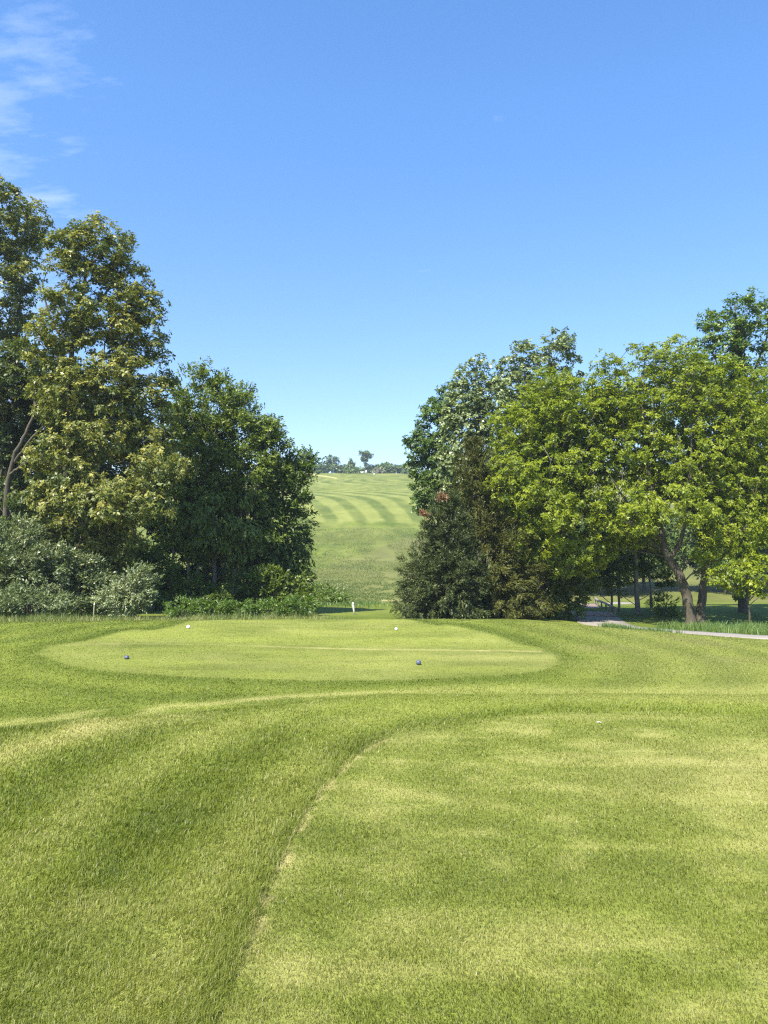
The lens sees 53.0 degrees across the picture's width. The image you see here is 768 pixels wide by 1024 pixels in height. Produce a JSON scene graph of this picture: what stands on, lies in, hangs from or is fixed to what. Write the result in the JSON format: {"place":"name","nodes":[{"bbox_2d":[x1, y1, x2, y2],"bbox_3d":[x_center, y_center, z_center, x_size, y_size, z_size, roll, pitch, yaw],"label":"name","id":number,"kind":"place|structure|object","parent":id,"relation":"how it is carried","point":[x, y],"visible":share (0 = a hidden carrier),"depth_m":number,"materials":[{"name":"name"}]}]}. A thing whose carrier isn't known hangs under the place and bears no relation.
{"place":"outdoors","nodes":[
{"label":"outdoors","id":0,"kind":"place"},
{"bbox_2d":[0,610,352,621],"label":"tall grass","id":1,"kind":"structure","parent":0,"point":[31,618],"depth_m":26.56,"materials":[{"name":"green plant"}]},
{"bbox_2d":[303,599,390,608],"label":"meadow grass","id":2,"kind":"structure","parent":0,"point":[364,603],"depth_m":56.82,"materials":[{"name":"green plant"}]},
{"bbox_2d":[0,473,767,1023],"bbox_3d":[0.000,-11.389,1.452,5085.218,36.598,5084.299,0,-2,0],"label":"ground","id":3,"kind":"structure","parent":0,"point":[370,503],"depth_m":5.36,"materials":[{"name":"green plant"}]},
{"bbox_2d":[0,382,43,523],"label":"broadleaf tree","id":4,"kind":"object","parent":3,"relation":"on","point":[5,469],"visible":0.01,"depth_m":49.25,"materials":[{"name":"green plant"}]},
{"bbox_2d":[0,173,54,431],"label":"oak tree","id":5,"kind":"object","parent":3,"relation":"on","point":[20,287],"visible":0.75,"depth_m":41.10,"materials":[{"name":"green plant"}]},
{"bbox_2d":[0,512,84,618],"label":"shrub","id":6,"kind":"object","parent":3,"relation":"on","point":[19,566],"visible":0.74,"depth_m":32.49,"materials":[{"name":"green plant"}]},
{"bbox_2d":[0,579,90,617],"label":"shrub","id":7,"kind":"object","parent":3,"relation":"on","point":[17,604],"visible":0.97,"depth_m":30.05,"materials":[{"name":"green plant"}]},
{"bbox_2d":[0,338,109,554],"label":"oak tree","id":8,"kind":"object","parent":3,"relation":"on","point":[11,498],"visible":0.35,"depth_m":39.29,"materials":[{"name":"green plant"}]},
{"bbox_2d":[31,543,128,617],"bbox_3d":[-13.457,3.154,33.916,4.617,3.556,2.848,0,-2,0],"label":"shrub","id":9,"kind":"object","parent":3,"relation":"on","point":[89,579],"visible":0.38,"depth_m":33.47,"materials":[{"name":"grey plant"}]},
{"bbox_2d":[0,528,183,616],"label":"shrub","id":10,"kind":"object","parent":3,"relation":"on","point":[155,558],"visible":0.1,"depth_m":38.30,"materials":[{"name":"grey plant"}]},
{"bbox_2d":[8,210,195,619],"bbox_3d":[-13.173,-4.571,35.691,9.924,19.440,6.558,-1,-2,30],"label":"oak tree","id":11,"kind":"object","parent":3,"relation":"on","point":[90,500],"visible":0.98,"depth_m":35.37,"materials":[{"name":"green plant"}]},
{"bbox_2d":[28,385,185,591],"bbox_3d":[-19.162,-1.077,51.614,11.130,15.427,10.126,0,-2,0],"label":"broadleaf tree","id":12,"kind":"object","parent":3,"relation":"on","point":[110,470],"visible":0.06,"depth_m":51.15,"materials":[{"name":"green plant"}]},
{"bbox_2d":[87,557,164,619],"bbox_3d":[-10.495,3.244,31.341,2.992,2.804,2.269,0,-2,0],"label":"shrub","id":13,"kind":"object","parent":3,"relation":"on","point":[136,598],"visible":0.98,"depth_m":31.14,"materials":[{"name":"green plant"}]},
{"bbox_2d":[162,594,206,618],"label":"bush","id":14,"kind":"object","parent":3,"relation":"on","point":[171,610],"visible":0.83,"depth_m":30.32,"materials":[{"name":"green plant"}]},
{"bbox_2d":[140,567,235,616],"bbox_3d":[-10.371,4.181,40.087,5.542,2.840,3.323,0,-2,0],"label":"shrub","id":15,"kind":"object","parent":3,"relation":"on","point":[188,589],"visible":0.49,"depth_m":39.54,"materials":[{"name":"green plant"}]},
{"bbox_2d":[149,438,254,600],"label":"broadleaf tree","id":16,"kind":"object","parent":3,"relation":"on","point":[223,574],"visible":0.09,"depth_m":53.47,"materials":[{"name":"green plant"}]},
{"bbox_2d":[191,596,231,615],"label":"bush","id":17,"kind":"object","parent":3,"relation":"on","point":[199,601],"visible":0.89,"depth_m":30.14,"materials":[{"name":"green plant"}]},
{"bbox_2d":[135,356,296,614],"bbox_3d":[-9.702,-1.487,43.971,9.510,14.975,7.545,0,-2,0],"label":"broadleaf tree","id":18,"kind":"object","parent":3,"relation":"on","point":[204,508],"visible":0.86,"depth_m":43.04,"materials":[{"name":"green plant"}]},
{"bbox_2d":[214,598,262,618],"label":"bush","id":19,"kind":"object","parent":3,"relation":"on","point":[243,608],"visible":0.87,"depth_m":30.21,"materials":[{"name":"green plant"}]},
{"bbox_2d":[216,562,317,616],"bbox_3d":[-6.557,4.314,42.040,6.024,3.268,3.535,0,-2,0],"label":"shrub","id":20,"kind":"object","parent":3,"relation":"on","point":[279,587],"visible":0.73,"depth_m":41.46,"materials":[{"name":"green plant"}]},
{"bbox_2d":[248,596,287,616],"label":"bush","id":21,"kind":"object","parent":3,"relation":"on","point":[264,605],"visible":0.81,"depth_m":30.23,"materials":[{"name":"green plant"}]},
{"bbox_2d":[233,413,326,611],"bbox_3d":[-5.999,0.098,45.021,5.343,11.981,4.248,0,-2,0],"label":"broadleaf tree","id":22,"kind":"object","parent":3,"relation":"on","point":[283,558],"visible":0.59,"depth_m":44.41,"materials":[{"name":"green plant"}]},
{"bbox_2d":[274,593,320,617],"bbox_3d":[-3.401,3.845,30.347,1.752,1.362,1.366,-1,-2,32],"label":"bush","id":23,"kind":"object","parent":3,"relation":"on","point":[293,601],"visible":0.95,"depth_m":30.21,"materials":[{"name":"green plant"}]},
{"bbox_2d":[312,463,329,472],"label":"broad bush","id":24,"kind":"object","parent":3,"relation":"on","point":[321,468],"visible":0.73,"depth_m":345.25,"materials":[{"name":"green plant"}]},
{"bbox_2d":[293,580,352,603],"bbox_3d":[-4.774,6.577,59.674,4.933,2.587,2.969,0,-2,0],"label":"shrub","id":25,"kind":"object","parent":3,"relation":"on","point":[329,596],"visible":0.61,"depth_m":59.63,"materials":[{"name":"green plant"}]},
{"bbox_2d":[323,454,340,472],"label":"broadleaf tree","id":26,"kind":"object","parent":3,"relation":"on","point":[333,464],"visible":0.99,"depth_m":345.95,"materials":[{"name":"green plant"}]},
{"bbox_2d":[318,580,346,602],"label":"shrub","id":27,"kind":"object","parent":3,"relation":"on","point":[325,586],"visible":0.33,"depth_m":61.76,"materials":[{"name":"green plant"}]},
{"bbox_2d":[334,464,347,472],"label":"broad bush","id":28,"kind":"object","parent":3,"relation":"on","point":[342,469],"visible":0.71,"depth_m":345.67,"materials":[{"name":"green plant"}]},
{"bbox_2d":[346,457,355,473],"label":"conifer tree","id":29,"kind":"object","parent":3,"relation":"on","point":[351,464],"visible":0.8,"depth_m":346.24,"materials":[{"name":"green plant"}]},
{"bbox_2d":[345,466,364,473],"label":"broad bush","id":30,"kind":"object","parent":3,"relation":"on","point":[356,470],"visible":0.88,"depth_m":342.64,"materials":[{"name":"green plant"}]},
{"bbox_2d":[286,528,432,603],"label":"hillside rough","id":31,"kind":"object","parent":3,"relation":"on","point":[372,594],"visible":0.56,"depth_m":119.35,"materials":[{"name":"green plant"}]},
{"bbox_2d":[358,450,373,470],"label":"broadleaf tree","id":32,"kind":"object","parent":3,"relation":"on","point":[367,454],"visible":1,"depth_m":346.20,"materials":[{"name":"green plant"}]},
{"bbox_2d":[362,464,374,472],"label":"broad bush","id":33,"kind":"object","parent":3,"relation":"on","point":[369,470],"visible":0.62,"depth_m":347.43,"materials":[{"name":"green plant"}]},
{"bbox_2d":[371,467,385,472],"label":"broad bush","id":34,"kind":"object","parent":3,"relation":"on","point":[377,470],"visible":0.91,"depth_m":340.62,"materials":[{"name":"green plant"}]},
{"bbox_2d":[373,461,399,472],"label":"broad bush","id":35,"kind":"object","parent":3,"relation":"on","point":[389,467],"visible":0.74,"depth_m":345.27,"materials":[{"name":"green plant"}]},
{"bbox_2d":[397,464,412,473],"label":"broad bush","id":36,"kind":"object","parent":3,"relation":"on","point":[403,470],"visible":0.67,"depth_m":346.17,"materials":[{"name":"green plant"}]},
{"bbox_2d":[401,381,463,591],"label":"broadleaf tree","id":37,"kind":"object","parent":3,"relation":"on","point":[422,476],"visible":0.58,"depth_m":55.68,"materials":[{"name":"green plant"}]},
{"bbox_2d":[388,488,493,618],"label":"conifer tree","id":38,"kind":"object","parent":3,"relation":"on","point":[429,603],"visible":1,"depth_m":37.15,"materials":[{"name":"green plant"}]},
{"bbox_2d":[433,352,517,578],"bbox_3d":[6.320,-2.074,52.093,6.237,17.462,4.767,0,-2,0],"label":"poplar tree","id":39,"kind":"object","parent":3,"relation":"on","point":[477,407],"visible":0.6,"depth_m":51.66,"materials":[{"name":"green plant"}]},
{"bbox_2d":[408,434,567,619],"bbox_3d":[5.648,0.968,41.685,8.123,10.340,7.856,1,-2,-32],"label":"conifer tree","id":40,"kind":"object","parent":3,"relation":"on","point":[512,587],"visible":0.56,"depth_m":40.29,"materials":[{"name":"green plant"}]},
{"bbox_2d":[491,326,585,586],"bbox_3d":[11.516,-3.351,57.199,6.438,20.751,6.484,-2,-3,43],"label":"poplar tree","id":41,"kind":"object","parent":3,"relation":"on","point":[518,376],"visible":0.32,"depth_m":56.95,"materials":[{"name":"green plant"}]},
{"bbox_2d":[493,552,606,613],"bbox_3d":[9.464,4.205,44.795,6.949,4.172,4.105,0,-2,0],"label":"shrub","id":42,"kind":"object","parent":3,"relation":"on","point":[565,591],"visible":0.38,"depth_m":44.20,"materials":[{"name":"green plant"}]},
{"bbox_2d":[474,365,633,612],"bbox_3d":[9.472,-0.821,43.801,9.433,14.328,9.642,0,-2,0],"label":"broadleaf tree","id":43,"kind":"object","parent":3,"relation":"on","point":[552,508],"visible":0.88,"depth_m":41.39,"materials":[{"name":"green plant"}]},
{"bbox_2d":[541,600,587,620],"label":"shrub","id":44,"kind":"object","parent":3,"relation":"on","point":[568,616],"visible":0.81,"depth_m":43.55,"materials":[{"name":"green plant"}]},
{"bbox_2d":[571,597,615,616],"bbox_3d":[13.649,6.457,52.263,2.622,1.136,12.367,0,-2,10],"label":"footbridge","id":45,"kind":"object","parent":3,"relation":"on","point":[590,613],"visible":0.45,"depth_m":48.34,"materials":[{"name":"grey wood"}]},
{"bbox_2d":[554,496,659,594],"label":"broadleaf tree","id":46,"kind":"object","parent":3,"relation":"on","point":[585,550],"visible":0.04,"depth_m":90.52,"materials":[{"name":"green plant"}]},
{"bbox_2d":[582,481,677,613],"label":"broadleaf tree","id":47,"kind":"object","parent":3,"relation":"on","point":[642,568],"visible":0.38,"depth_m":47.96,"materials":[{"name":"green plant"}]},
{"bbox_2d":[598,621,680,632],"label":"verge grass","id":48,"kind":"structure","parent":3,"relation":"on","point":[615,625],"depth_m":32.70,"materials":[{"name":"green plant"}]},
{"bbox_2d":[617,488,689,589],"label":"broadleaf tree","id":49,"kind":"object","parent":3,"relation":"on","point":[670,528],"visible":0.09,"depth_m":95.18,"materials":[{"name":"green plant"}]},
{"bbox_2d":[642,589,683,616],"bbox_3d":[17.111,5.638,46.806,2.736,1.966,1.917,0,-2,0],"label":"shrub","id":50,"kind":"object","parent":3,"relation":"on","point":[660,609],"visible":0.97,"depth_m":46.75,"materials":[{"name":"green plant"}]},
{"bbox_2d":[569,333,767,624],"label":"broadleaf tree","id":51,"kind":"object","parent":3,"relation":"on","point":[711,474],"visible":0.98,"depth_m":41.33,"materials":[{"name":"green plant"}]},
{"bbox_2d":[658,286,767,612],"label":"broadleaf tree","id":52,"kind":"object","parent":3,"relation":"on","point":[739,343],"visible":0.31,"depth_m":48.84,"materials":[{"name":"green plant"}]},
{"bbox_2d":[667,488,767,592],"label":"broadleaf tree","id":53,"kind":"object","parent":3,"relation":"on","point":[687,548],"visible":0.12,"depth_m":94.44,"materials":[{"name":"green plant"}]},
{"bbox_2d":[702,548,767,622],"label":"sapling tree","id":54,"kind":"object","parent":3,"relation":"on","point":[750,570],"visible":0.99,"depth_m":38.59,"materials":[{"name":"green plant"}]},
{"bbox_2d":[753,546,767,575],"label":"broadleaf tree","id":55,"kind":"object","parent":3,"relation":"on","point":[762,550],"depth_m":94.37,"materials":[{"name":"green plant"}]},
{"bbox_2d":[0,0,767,472],"label":"sky","id":56,"kind":"structure","parent":0,"point":[340,206],"materials":[{"name":"blue"}]},
{"bbox_2d":[589,602,634,604],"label":"path","id":57,"kind":"structure","parent":0,"point":[617,603],"depth_m":77.23,"materials":[{"name":"concrete"}]},
{"bbox_2d":[573,615,767,639],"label":"path","id":58,"kind":"structure","parent":0,"point":[592,620],"depth_m":39.64,"materials":[{"name":"concrete"}]},
{"bbox_2d":[653,619,767,634],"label":"reed grass","id":59,"kind":"structure","parent":0,"point":[751,628],"depth_m":34.66,"materials":[{"name":"green plant"}]}
]}

